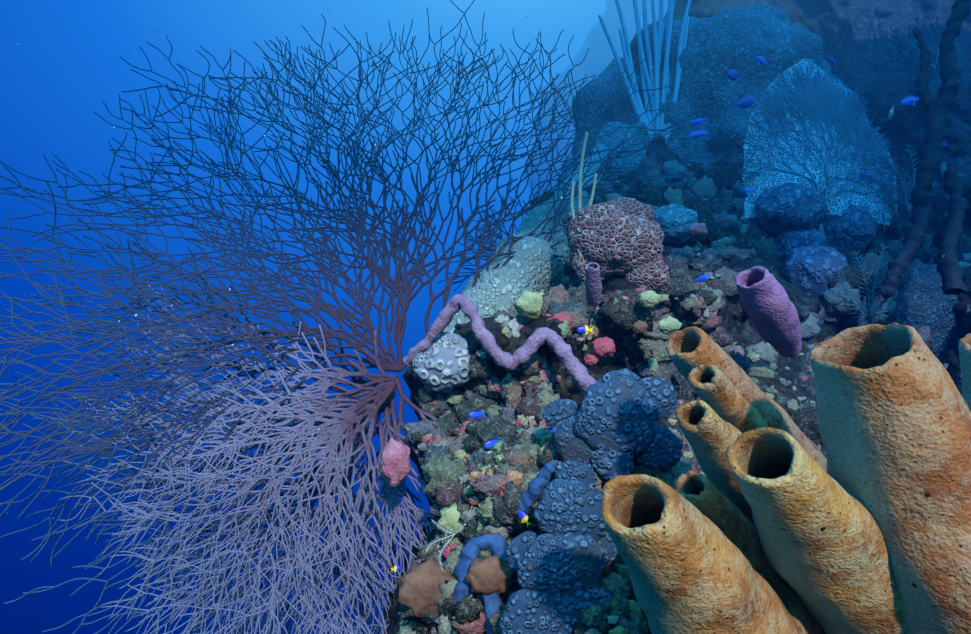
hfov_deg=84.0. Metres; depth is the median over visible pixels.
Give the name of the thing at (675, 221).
star coral head
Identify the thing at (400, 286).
deepwater sea fan
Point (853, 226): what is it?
star coral head
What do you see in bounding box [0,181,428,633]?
deepwater sea fan
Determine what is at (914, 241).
purple rope sponge
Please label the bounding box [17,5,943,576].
suspended particles
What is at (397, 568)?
bicolor fish
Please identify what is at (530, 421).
reef accents
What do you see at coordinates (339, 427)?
deepwater sea fan
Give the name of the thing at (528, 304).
sponge
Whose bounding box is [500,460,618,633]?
blue star coral
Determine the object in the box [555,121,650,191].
mound star coral
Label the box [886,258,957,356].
blue star coral
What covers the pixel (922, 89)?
purple rope sponge
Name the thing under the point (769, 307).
purple vase sponge
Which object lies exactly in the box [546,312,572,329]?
sponge
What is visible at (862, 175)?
chromis fish
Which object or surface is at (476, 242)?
water
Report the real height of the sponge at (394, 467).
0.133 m
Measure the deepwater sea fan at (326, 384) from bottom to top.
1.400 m
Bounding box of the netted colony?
[562,196,670,292]
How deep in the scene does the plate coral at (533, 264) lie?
1.79 m
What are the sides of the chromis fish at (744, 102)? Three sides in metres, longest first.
0.114 x 0.068 x 0.036 m
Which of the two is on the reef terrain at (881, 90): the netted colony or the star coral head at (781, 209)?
the netted colony
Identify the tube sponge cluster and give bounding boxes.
[600,322,970,633]
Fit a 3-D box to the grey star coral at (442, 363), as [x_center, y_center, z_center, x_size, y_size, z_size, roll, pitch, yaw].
[-0.110,0.126,1.493,0.188,0.170,0.091,0,0,-2]
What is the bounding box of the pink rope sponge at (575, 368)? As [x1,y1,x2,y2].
[403,294,596,396]
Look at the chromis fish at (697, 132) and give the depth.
2.94 m
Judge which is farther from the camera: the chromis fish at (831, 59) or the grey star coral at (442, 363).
the chromis fish at (831, 59)
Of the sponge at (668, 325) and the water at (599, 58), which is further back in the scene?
the water at (599, 58)
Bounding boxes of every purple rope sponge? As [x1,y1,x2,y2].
[877,207,931,297]
[909,0,969,233]
[912,27,934,115]
[936,166,967,294]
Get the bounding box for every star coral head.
[654,204,697,243]
[754,183,827,233]
[773,229,827,261]
[783,246,847,299]
[822,204,876,251]
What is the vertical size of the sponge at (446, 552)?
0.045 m
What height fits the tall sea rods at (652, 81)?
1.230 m
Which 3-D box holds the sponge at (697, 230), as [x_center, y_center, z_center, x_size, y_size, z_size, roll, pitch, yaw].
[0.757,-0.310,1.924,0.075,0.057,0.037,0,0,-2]
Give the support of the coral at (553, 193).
attached to the plate coral at (533, 264)
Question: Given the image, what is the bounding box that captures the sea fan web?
[742,59,897,224]
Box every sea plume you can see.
[831,244,903,325]
[877,143,937,210]
[895,15,946,69]
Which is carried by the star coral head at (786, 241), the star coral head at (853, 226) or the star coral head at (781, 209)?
the star coral head at (781, 209)
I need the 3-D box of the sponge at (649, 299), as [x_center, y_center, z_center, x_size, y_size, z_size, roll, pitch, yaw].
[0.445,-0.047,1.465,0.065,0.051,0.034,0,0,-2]
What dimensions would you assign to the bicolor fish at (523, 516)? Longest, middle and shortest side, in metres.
0.039 x 0.022 x 0.012 m
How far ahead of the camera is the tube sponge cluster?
0.71 m
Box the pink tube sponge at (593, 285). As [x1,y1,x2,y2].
[585,262,601,305]
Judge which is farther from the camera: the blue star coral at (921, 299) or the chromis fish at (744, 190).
the chromis fish at (744, 190)
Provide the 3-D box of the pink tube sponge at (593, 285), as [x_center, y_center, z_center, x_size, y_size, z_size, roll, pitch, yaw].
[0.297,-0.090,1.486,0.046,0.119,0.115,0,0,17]
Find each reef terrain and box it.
[383,0,970,633]
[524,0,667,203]
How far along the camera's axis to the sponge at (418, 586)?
1.17 m
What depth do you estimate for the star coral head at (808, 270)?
2.03 m
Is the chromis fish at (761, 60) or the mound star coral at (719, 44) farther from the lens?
the mound star coral at (719, 44)
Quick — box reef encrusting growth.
[397,150,970,633]
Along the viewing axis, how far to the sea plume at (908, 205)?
2.36 m
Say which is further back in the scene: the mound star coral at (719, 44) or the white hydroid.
the mound star coral at (719, 44)
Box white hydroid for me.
[426,507,472,569]
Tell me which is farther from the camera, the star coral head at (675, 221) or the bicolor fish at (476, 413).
the star coral head at (675, 221)
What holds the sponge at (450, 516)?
on the reef encrusting growth
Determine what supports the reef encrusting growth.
on the reef terrain at (881, 90)
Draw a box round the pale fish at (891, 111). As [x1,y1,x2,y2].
[888,104,893,118]
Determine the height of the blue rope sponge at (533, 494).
0.162 m
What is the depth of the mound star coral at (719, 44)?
2.98 m
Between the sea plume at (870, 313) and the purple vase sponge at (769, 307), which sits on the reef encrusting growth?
the sea plume at (870, 313)
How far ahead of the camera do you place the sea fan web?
2.43 m
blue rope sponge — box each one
[450,534,507,633]
[507,460,557,528]
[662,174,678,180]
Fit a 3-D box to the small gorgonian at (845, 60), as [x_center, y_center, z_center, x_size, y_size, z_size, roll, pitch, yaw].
[2.312,-1.688,3.403,0.950,0.503,0.083,0,0,-2]
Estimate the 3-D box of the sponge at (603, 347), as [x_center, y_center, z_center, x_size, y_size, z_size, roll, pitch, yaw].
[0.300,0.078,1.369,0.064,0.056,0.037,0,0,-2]
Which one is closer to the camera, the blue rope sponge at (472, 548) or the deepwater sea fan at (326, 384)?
the blue rope sponge at (472, 548)
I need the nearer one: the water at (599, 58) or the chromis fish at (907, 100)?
the chromis fish at (907, 100)
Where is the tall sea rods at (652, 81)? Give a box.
[598,0,691,143]
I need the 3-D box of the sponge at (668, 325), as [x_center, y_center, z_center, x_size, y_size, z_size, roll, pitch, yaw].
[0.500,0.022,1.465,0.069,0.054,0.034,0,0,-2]
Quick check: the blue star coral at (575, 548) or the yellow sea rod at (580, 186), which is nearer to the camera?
the blue star coral at (575, 548)
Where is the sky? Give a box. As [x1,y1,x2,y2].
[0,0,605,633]
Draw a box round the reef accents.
[398,170,856,633]
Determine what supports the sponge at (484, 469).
on the reef encrusting growth
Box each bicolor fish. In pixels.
[391,565,401,571]
[469,409,485,418]
[517,510,530,526]
[577,325,593,334]
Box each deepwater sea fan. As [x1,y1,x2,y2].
[0,0,706,518]
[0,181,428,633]
[34,371,396,633]
[90,271,438,633]
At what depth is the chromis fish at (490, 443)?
1.29 m
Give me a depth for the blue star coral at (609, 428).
1.14 m
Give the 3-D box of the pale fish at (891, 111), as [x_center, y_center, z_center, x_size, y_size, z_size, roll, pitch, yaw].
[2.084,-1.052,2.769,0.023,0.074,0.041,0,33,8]
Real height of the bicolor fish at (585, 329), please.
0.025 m
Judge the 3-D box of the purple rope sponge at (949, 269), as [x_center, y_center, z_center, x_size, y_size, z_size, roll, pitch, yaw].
[1.663,-0.317,1.927,0.082,0.482,0.237,0,0,39]
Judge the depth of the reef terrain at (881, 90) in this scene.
2.58 m
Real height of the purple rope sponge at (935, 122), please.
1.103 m
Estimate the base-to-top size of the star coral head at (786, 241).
0.197 m
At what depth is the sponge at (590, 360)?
1.36 m
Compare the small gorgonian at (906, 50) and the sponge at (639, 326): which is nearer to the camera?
the sponge at (639, 326)
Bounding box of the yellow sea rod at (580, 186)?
[570,132,597,256]
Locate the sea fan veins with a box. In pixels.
[738,64,901,231]
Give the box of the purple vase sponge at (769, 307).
[735,266,801,357]
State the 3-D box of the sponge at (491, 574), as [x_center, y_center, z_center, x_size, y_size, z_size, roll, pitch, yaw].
[0.009,0.538,1.120,0.109,0.083,0.061,0,0,-2]
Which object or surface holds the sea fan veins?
on the reef terrain at (881, 90)
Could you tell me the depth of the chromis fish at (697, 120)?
2.00 m
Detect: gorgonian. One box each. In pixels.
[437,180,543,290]
[806,13,903,82]
[866,17,970,81]
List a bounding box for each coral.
[412,332,472,392]
[442,143,609,333]
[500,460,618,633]
[530,191,554,210]
[542,368,681,479]
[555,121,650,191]
[572,3,861,176]
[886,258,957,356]
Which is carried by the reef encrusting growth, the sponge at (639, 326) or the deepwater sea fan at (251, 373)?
the sponge at (639, 326)
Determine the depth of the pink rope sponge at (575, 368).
1.37 m
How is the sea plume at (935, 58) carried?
on the reef terrain at (881, 90)
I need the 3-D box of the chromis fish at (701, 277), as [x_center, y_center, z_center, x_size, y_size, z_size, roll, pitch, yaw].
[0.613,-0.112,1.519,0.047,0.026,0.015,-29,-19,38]
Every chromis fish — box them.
[484,437,504,448]
[689,128,709,138]
[690,116,706,124]
[696,272,711,281]
[727,66,741,82]
[731,94,753,110]
[740,185,761,195]
[755,53,766,65]
[827,54,835,64]
[859,172,866,178]
[900,95,919,105]

